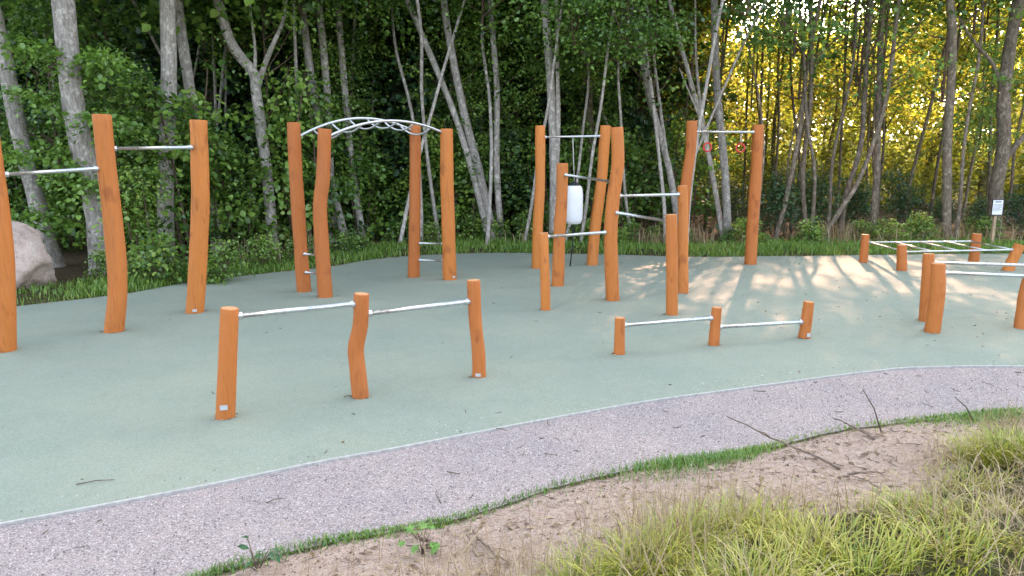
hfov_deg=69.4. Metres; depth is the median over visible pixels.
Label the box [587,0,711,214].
tree
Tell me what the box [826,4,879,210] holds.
canopy tree
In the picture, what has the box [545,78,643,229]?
sapling
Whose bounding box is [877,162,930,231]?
shrub
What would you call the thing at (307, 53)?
tree
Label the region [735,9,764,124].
canopy tree
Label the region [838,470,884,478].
dead branch
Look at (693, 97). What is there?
tree
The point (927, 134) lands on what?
golden tree
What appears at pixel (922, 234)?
bush
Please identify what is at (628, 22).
slender tree
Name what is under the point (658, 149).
slender tree
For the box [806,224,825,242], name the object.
bush
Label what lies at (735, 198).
shrub
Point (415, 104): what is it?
shrub
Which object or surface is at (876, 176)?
tree
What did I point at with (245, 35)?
slender tree
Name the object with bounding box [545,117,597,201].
shrub
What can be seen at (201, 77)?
wood tree
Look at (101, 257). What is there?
bush
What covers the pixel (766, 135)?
canopy tree
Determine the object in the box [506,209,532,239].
bush
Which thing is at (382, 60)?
slender tree
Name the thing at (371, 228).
sapling
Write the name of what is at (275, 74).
wood tree
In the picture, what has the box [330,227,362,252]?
bush
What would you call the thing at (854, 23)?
slender tree
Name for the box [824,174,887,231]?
shrub
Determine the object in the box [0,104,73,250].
sapling
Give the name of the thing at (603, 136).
pull up bar
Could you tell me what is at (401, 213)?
tree
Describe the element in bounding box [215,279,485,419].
dip bars
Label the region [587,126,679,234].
sapling
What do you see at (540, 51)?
slender tree
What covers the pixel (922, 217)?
bush
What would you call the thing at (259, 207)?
sapling
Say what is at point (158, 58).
slender tree
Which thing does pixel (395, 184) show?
sapling
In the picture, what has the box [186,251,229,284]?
bush
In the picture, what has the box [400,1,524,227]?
slender tree
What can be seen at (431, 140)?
sapling
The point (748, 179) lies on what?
golden bush
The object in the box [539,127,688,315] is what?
exercise bars
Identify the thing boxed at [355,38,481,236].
shrub
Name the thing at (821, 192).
shrub
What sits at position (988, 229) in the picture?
bush
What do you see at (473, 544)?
dead branch
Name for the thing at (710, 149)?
gym ring
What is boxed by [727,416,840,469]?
dead branch
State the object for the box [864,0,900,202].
canopy tree
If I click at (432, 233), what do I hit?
bush
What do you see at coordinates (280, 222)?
sapling
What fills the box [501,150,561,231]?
sapling
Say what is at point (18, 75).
wood tree
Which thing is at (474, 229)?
bush
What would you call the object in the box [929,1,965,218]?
canopy tree
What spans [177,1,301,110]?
slender tree
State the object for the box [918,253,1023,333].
parallel bars
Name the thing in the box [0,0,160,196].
wood tree
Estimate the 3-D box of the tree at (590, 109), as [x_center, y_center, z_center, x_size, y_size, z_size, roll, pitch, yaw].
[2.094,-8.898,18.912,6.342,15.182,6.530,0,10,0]
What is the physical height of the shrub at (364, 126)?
4.801 m
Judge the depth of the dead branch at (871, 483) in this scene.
4.47 m
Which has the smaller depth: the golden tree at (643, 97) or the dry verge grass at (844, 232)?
the dry verge grass at (844, 232)
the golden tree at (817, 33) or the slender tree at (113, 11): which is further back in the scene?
the golden tree at (817, 33)
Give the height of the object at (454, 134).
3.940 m
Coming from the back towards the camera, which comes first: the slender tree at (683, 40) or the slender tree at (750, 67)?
the slender tree at (750, 67)
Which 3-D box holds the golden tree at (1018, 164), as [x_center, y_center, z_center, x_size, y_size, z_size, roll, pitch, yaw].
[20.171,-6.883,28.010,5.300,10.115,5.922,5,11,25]
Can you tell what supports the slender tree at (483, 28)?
on the ground at (76, 270)
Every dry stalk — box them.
[862,389,881,432]
[955,397,972,420]
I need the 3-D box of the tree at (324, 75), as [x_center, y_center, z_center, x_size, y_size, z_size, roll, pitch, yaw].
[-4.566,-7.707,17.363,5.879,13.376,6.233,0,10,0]
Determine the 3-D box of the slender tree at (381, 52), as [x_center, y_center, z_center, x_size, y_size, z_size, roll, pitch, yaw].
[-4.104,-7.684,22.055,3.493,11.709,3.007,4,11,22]
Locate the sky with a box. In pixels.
[710,0,1020,151]
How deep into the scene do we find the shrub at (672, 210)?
19.40 m
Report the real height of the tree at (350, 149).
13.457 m
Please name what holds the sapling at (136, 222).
on the ground at (76, 270)
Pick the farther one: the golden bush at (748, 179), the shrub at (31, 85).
the golden bush at (748, 179)
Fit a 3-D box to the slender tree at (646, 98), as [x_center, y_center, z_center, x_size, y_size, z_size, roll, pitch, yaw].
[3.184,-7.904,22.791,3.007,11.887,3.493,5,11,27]
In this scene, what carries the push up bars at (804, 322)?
on the rubber surface
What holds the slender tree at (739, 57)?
on the ground at (76, 270)
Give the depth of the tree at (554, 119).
16.85 m
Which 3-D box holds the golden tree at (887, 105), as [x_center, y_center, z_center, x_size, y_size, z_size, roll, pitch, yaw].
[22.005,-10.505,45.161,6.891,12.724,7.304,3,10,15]
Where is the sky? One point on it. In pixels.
(779, 0)
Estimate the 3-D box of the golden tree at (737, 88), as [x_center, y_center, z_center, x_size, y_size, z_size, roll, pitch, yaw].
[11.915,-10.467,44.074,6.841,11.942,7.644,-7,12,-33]
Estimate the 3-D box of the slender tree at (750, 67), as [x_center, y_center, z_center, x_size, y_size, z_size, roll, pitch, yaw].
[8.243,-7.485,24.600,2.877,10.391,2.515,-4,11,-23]
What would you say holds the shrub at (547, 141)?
on the ground at (76, 270)
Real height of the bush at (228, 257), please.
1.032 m
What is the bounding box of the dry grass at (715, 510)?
[218,394,1023,575]
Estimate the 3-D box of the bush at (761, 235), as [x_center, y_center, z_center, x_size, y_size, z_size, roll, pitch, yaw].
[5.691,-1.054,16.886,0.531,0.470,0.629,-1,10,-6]
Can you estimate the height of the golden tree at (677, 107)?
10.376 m
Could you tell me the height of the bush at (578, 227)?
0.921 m
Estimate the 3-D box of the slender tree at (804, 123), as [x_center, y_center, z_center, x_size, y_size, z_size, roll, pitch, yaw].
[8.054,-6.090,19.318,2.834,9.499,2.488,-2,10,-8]
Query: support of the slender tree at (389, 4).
on the ground at (76, 270)
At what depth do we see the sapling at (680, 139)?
18.53 m
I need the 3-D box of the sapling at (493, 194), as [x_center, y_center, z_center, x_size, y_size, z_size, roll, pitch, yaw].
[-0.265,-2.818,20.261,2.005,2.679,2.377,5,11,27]
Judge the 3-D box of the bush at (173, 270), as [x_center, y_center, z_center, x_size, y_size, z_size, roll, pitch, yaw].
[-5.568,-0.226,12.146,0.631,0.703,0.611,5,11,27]
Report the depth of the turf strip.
4.89 m
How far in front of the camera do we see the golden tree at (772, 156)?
27.83 m
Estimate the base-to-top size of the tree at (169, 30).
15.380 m
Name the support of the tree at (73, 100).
on the ground at (76, 270)
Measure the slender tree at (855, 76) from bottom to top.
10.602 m
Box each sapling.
[0,31,156,254]
[0,79,84,229]
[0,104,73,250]
[7,176,27,213]
[11,141,127,254]
[15,83,156,249]
[19,70,154,246]
[85,165,188,271]
[94,59,279,257]
[115,76,244,250]
[132,117,266,255]
[177,141,281,250]
[220,61,374,252]
[240,158,312,242]
[241,80,385,241]
[308,127,408,240]
[334,149,405,238]
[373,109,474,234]
[381,162,440,236]
[400,118,509,240]
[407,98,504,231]
[460,155,520,231]
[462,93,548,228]
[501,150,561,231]
[543,123,607,235]
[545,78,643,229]
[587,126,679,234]
[620,134,694,227]
[632,102,749,231]
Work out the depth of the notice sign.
16.68 m
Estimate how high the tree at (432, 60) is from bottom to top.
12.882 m
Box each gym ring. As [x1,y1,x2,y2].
[703,130,711,151]
[735,130,745,152]
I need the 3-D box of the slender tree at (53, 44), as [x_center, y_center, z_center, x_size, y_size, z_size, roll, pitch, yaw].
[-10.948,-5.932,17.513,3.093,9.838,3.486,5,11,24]
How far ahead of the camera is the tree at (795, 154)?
17.52 m
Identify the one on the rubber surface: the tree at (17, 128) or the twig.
the twig
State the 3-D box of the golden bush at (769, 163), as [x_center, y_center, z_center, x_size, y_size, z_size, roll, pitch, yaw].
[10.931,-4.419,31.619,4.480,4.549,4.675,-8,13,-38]
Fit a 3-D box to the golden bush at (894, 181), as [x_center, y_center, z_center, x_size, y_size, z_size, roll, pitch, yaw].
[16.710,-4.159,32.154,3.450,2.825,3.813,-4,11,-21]
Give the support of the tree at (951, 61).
on the ground at (76, 270)
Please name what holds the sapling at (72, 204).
on the ground at (76, 270)
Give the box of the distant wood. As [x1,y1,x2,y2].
[702,20,1023,173]
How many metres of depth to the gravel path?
4.85 m
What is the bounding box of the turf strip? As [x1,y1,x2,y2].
[177,405,1023,575]
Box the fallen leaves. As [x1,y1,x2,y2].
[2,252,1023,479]
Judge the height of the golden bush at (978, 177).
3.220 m
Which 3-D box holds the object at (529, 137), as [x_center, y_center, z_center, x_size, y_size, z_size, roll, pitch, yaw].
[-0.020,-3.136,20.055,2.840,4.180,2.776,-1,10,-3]
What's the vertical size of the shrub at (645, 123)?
5.024 m
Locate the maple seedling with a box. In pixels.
[398,520,440,554]
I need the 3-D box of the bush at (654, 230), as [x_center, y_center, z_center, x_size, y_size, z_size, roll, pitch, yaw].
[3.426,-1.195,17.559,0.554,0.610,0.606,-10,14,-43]
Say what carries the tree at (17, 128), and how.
on the ground at (76, 270)
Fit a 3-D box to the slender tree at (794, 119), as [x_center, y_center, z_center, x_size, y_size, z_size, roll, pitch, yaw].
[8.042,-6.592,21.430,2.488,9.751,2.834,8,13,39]
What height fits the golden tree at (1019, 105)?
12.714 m
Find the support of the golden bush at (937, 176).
on the ground at (76, 270)
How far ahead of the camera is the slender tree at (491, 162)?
17.06 m
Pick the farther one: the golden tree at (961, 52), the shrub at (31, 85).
the golden tree at (961, 52)
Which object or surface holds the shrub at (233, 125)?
on the ground at (76, 270)
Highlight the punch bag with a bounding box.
[566,138,582,265]
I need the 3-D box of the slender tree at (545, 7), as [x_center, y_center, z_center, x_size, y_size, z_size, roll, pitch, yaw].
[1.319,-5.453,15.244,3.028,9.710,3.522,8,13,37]
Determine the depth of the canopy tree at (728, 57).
26.00 m
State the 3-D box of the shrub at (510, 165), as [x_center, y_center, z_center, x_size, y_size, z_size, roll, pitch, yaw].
[-0.410,-3.047,19.103,2.868,3.694,3.148,7,12,34]
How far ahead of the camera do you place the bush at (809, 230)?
16.79 m
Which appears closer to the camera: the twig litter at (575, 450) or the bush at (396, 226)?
the twig litter at (575, 450)
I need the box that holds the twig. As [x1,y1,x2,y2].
[76,479,113,484]
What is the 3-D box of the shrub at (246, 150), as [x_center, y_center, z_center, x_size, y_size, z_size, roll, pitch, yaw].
[-6.504,-2.588,19.266,2.866,3.720,2.818,8,13,37]
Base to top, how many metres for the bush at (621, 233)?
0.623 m
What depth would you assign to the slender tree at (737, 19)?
15.55 m
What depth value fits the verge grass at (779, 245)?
15.82 m
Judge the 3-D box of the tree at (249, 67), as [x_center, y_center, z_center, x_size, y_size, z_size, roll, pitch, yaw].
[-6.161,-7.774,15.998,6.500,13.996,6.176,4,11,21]
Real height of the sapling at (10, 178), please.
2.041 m
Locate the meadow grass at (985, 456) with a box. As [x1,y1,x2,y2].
[521,413,1023,575]
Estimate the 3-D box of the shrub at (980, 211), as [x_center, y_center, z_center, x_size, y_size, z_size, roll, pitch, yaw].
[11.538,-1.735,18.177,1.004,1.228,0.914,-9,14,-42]
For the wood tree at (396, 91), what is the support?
on the ground at (76, 270)
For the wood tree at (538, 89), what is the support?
on the ground at (76, 270)
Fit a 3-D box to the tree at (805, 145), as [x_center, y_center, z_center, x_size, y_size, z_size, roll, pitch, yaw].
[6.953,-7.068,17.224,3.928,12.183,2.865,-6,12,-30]
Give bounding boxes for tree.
[0,0,42,210]
[0,0,148,267]
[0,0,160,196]
[1,0,123,182]
[3,0,229,237]
[5,1,124,236]
[15,0,202,275]
[33,0,160,142]
[40,0,315,251]
[57,0,318,231]
[76,0,383,259]
[77,1,279,209]
[107,0,198,100]
[119,0,329,249]
[122,0,215,70]
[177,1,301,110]
[183,0,317,221]
[189,1,278,208]
[192,0,287,241]
[210,11,374,211]
[211,0,389,239]
[228,0,420,242]
[249,0,385,121]
[249,2,523,235]
[265,0,440,238]
[270,9,443,216]
[272,16,479,202]
[310,5,439,223]
[311,0,435,192]
[331,0,451,241]
[332,0,447,240]
[332,22,422,206]
[343,0,513,234]
[353,8,543,213]
[359,0,551,239]
[370,5,496,214]
[390,0,571,238]
[398,0,550,241]
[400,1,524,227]
[439,0,519,244]
[440,7,658,221]
[468,7,612,142]
[473,0,644,240]
[501,0,660,243]
[501,5,623,197]
[515,0,663,240]
[525,0,686,217]
[538,0,703,237]
[543,41,683,204]
[550,0,717,242]
[561,1,745,215]
[574,0,665,242]
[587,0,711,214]
[599,0,662,216]
[603,0,743,161]
[613,24,740,201]
[626,17,737,204]
[629,0,753,239]
[630,7,747,104]
[637,0,831,226]
[639,0,772,240]
[639,0,833,189]
[666,28,771,207]
[677,0,868,225]
[680,20,771,189]
[686,0,784,232]
[688,0,803,241]
[707,5,851,209]
[720,5,797,124]
[728,12,832,181]
[729,0,864,228]
[729,3,750,208]
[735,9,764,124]
[737,0,883,239]
[739,1,841,215]
[749,0,868,220]
[755,0,841,222]
[755,4,770,207]
[755,34,894,205]
[776,0,900,169]
[777,0,862,183]
[779,0,967,238]
[781,0,901,168]
[782,0,916,233]
[783,0,874,229]
[790,0,923,235]
[794,0,961,238]
[797,0,978,208]
[821,0,964,239]
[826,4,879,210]
[826,12,928,186]
[837,0,1023,238]
[858,1,920,218]
[858,1,1017,210]
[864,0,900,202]
[872,3,989,181]
[878,0,1009,222]
[886,0,1023,238]
[900,0,1023,240]
[903,0,1011,214]
[903,0,1023,208]
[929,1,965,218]
[930,16,1023,187]
[941,0,1022,218]
[967,19,1023,209]
[970,0,1023,221]
[986,29,1023,152]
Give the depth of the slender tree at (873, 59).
19.77 m
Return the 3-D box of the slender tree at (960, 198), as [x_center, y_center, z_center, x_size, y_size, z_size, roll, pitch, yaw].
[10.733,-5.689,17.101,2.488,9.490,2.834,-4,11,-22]
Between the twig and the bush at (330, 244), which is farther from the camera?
the bush at (330, 244)
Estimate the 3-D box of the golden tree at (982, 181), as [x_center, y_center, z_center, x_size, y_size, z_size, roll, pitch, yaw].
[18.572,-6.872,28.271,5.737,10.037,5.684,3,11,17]
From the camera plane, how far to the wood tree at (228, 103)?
23.51 m
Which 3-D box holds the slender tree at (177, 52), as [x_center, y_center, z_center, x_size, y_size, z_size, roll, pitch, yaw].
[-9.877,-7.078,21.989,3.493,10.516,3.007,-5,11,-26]
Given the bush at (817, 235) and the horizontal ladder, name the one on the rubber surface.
the horizontal ladder
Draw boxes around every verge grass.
[16,234,1023,305]
[126,218,1023,276]
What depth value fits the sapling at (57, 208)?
15.30 m
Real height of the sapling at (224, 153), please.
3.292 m
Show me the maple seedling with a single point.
(435, 546)
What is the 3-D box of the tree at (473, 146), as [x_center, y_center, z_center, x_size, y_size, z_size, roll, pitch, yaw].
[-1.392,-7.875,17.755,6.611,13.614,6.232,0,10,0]
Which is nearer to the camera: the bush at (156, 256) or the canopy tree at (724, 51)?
the bush at (156, 256)
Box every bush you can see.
[79,248,106,282]
[127,228,188,284]
[127,262,154,280]
[148,254,188,282]
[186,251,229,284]
[187,236,254,285]
[237,233,286,269]
[274,237,314,262]
[307,236,335,252]
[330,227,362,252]
[338,229,378,250]
[381,215,408,242]
[420,220,441,244]
[455,220,465,238]
[460,214,482,239]
[472,211,519,240]
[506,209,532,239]
[566,217,602,241]
[617,227,631,242]
[619,217,643,241]
[644,225,662,242]
[681,135,746,203]
[689,228,697,241]
[703,138,795,204]
[716,226,742,242]
[717,143,819,201]
[727,217,768,241]
[758,232,770,244]
[785,145,837,203]
[792,214,825,242]
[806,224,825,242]
[817,147,870,204]
[847,219,882,239]
[860,165,935,202]
[868,217,915,244]
[901,219,941,243]
[902,210,944,240]
[915,157,971,198]
[952,161,1023,202]
[959,214,1001,235]
[963,215,1005,239]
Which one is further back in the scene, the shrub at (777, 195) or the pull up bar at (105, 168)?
the shrub at (777, 195)
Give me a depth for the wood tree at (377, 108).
23.92 m
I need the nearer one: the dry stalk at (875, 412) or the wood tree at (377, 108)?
the dry stalk at (875, 412)
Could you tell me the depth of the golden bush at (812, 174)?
31.46 m
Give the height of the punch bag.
2.381 m
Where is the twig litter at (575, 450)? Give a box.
[42,370,1023,547]
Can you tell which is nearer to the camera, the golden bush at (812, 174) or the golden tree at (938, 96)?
the golden bush at (812, 174)
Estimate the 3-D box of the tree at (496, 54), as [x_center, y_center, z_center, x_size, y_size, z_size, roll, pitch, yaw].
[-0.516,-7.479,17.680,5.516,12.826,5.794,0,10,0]
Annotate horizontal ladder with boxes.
[859,233,1023,270]
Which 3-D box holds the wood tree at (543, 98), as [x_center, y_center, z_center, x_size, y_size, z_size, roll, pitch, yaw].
[0.403,-9.138,20.828,7.531,17.583,7.467,2,10,10]
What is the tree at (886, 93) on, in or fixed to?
on the ground at (76, 270)
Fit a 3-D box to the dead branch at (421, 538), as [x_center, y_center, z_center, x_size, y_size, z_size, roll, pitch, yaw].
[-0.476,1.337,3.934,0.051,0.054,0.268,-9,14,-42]
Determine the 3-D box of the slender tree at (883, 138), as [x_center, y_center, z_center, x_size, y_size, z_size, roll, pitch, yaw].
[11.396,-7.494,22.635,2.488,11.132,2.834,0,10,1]
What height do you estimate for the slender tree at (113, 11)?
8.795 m
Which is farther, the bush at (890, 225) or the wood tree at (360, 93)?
the wood tree at (360, 93)
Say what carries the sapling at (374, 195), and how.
on the ground at (76, 270)
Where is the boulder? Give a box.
[11,220,56,290]
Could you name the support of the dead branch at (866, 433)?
on the ground at (76, 270)
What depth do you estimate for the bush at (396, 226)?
17.15 m
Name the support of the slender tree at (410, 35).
on the ground at (76, 270)
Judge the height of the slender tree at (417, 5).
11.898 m
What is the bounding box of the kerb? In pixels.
[0,365,1023,526]
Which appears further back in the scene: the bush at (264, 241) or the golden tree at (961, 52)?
the golden tree at (961, 52)
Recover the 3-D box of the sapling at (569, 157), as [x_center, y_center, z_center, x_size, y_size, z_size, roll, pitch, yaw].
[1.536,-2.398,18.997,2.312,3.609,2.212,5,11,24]
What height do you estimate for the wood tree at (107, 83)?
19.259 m
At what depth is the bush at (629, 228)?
17.56 m
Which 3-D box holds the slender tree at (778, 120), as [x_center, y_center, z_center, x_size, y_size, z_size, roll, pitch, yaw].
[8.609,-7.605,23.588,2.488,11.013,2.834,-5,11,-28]
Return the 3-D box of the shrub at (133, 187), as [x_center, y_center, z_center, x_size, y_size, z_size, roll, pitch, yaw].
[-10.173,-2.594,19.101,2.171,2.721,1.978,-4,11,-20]
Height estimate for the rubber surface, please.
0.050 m
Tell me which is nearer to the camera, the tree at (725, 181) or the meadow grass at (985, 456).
the meadow grass at (985, 456)
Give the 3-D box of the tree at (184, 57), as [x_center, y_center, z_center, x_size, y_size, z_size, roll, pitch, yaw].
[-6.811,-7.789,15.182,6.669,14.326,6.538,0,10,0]
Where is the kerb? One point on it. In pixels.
(70, 511)
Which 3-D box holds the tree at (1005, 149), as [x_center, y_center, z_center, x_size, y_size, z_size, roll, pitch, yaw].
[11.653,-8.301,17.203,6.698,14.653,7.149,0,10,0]
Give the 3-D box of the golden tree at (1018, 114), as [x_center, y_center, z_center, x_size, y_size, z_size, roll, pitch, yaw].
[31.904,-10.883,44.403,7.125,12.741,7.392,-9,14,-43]
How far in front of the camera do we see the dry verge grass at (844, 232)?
17.26 m
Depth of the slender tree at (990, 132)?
18.87 m
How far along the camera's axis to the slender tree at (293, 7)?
15.67 m
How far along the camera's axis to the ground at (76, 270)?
4.38 m
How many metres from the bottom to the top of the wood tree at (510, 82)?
18.217 m
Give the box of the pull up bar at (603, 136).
[532,125,610,268]
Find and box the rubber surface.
[0,253,1023,521]
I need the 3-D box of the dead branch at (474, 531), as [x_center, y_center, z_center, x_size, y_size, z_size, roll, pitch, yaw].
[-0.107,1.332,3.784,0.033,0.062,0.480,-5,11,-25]
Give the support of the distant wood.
on the ground at (76, 270)
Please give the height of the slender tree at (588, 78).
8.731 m
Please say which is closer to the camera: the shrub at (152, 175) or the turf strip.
the turf strip
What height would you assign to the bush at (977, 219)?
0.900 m
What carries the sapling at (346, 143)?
on the ground at (76, 270)
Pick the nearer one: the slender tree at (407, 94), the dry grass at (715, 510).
the dry grass at (715, 510)
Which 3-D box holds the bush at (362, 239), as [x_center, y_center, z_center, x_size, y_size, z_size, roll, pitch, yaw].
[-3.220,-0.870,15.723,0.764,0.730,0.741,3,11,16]
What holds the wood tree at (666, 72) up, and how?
on the ground at (76, 270)
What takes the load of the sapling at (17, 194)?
on the ground at (76, 270)
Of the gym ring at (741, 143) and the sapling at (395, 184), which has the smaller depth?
the gym ring at (741, 143)
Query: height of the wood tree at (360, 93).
19.676 m
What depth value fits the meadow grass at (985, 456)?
3.32 m
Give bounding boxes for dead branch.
[412,527,436,553]
[466,533,489,575]
[472,529,511,566]
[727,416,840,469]
[832,417,874,439]
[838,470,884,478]
[850,474,878,487]
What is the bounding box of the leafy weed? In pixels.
[232,535,280,569]
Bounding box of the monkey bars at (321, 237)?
[287,117,456,297]
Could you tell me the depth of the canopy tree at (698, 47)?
22.94 m
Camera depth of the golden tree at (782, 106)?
43.12 m
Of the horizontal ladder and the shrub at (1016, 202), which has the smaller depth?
the horizontal ladder
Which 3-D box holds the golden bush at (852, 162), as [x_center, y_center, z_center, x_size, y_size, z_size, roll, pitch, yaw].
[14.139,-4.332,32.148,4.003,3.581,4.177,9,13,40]
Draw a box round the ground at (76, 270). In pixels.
[16,178,1023,575]
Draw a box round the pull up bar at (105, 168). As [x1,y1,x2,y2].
[0,114,209,352]
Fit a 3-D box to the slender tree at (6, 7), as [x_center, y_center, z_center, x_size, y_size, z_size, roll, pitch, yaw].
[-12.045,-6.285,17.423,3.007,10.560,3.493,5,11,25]
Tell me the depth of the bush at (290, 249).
14.14 m
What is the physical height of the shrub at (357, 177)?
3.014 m
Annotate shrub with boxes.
[0,57,62,231]
[23,94,148,228]
[119,138,156,228]
[123,117,188,219]
[181,102,250,215]
[221,120,305,233]
[271,75,368,222]
[334,131,383,225]
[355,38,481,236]
[379,71,471,226]
[433,97,549,232]
[492,120,574,226]
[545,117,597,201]
[583,79,684,229]
[660,201,696,230]
[703,179,748,231]
[759,165,801,236]
[786,159,844,230]
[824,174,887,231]
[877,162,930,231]
[924,191,962,230]
[962,192,987,229]
[1003,179,1023,239]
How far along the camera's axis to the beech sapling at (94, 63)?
12.11 m
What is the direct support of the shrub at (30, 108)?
on the ground at (76, 270)
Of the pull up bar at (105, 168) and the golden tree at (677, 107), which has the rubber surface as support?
the pull up bar at (105, 168)
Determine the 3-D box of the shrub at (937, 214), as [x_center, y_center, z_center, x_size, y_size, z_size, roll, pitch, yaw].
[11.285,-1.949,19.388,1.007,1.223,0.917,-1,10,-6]
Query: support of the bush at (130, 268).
on the ground at (76, 270)
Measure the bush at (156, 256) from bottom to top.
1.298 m
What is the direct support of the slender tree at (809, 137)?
on the ground at (76, 270)
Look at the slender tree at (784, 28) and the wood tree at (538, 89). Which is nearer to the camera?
the slender tree at (784, 28)
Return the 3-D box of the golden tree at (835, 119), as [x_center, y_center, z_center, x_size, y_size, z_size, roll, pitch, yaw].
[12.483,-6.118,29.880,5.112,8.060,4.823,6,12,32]
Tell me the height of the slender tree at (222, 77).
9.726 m
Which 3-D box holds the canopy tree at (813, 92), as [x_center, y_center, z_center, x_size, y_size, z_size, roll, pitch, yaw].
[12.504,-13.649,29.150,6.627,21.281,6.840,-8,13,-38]
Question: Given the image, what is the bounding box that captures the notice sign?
[990,199,1004,242]
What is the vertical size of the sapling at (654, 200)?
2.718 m
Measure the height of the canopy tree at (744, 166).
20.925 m
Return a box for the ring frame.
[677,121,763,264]
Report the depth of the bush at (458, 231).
17.97 m
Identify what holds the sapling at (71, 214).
on the ground at (76, 270)
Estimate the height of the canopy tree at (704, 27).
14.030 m
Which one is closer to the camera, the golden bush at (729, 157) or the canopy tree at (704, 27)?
the canopy tree at (704, 27)
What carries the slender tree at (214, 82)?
on the ground at (76, 270)
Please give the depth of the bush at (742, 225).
17.34 m
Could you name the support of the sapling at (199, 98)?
on the ground at (76, 270)
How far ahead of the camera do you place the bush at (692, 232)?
17.28 m
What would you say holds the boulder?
on the ground at (76, 270)
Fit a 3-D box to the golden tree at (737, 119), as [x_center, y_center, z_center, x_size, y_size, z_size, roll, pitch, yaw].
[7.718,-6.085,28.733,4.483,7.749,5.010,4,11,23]
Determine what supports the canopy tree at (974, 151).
on the ground at (76, 270)
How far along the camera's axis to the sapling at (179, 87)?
15.38 m
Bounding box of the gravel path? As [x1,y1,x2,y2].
[0,368,1023,575]
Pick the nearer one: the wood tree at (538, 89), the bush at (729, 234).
the bush at (729, 234)
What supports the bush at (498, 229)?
on the ground at (76, 270)
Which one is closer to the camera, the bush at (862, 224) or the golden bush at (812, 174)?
the bush at (862, 224)
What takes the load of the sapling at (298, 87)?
on the ground at (76, 270)
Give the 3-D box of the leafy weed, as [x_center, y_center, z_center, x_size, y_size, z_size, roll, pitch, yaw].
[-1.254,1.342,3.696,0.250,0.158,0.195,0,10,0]
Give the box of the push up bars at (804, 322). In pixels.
[613,301,813,354]
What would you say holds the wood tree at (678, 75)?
on the ground at (76, 270)
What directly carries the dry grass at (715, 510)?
on the ground at (76, 270)
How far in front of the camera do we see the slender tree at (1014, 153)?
22.50 m
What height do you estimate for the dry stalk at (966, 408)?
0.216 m
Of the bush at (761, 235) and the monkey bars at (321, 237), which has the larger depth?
the bush at (761, 235)
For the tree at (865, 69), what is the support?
on the ground at (76, 270)
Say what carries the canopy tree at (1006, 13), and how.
on the ground at (76, 270)

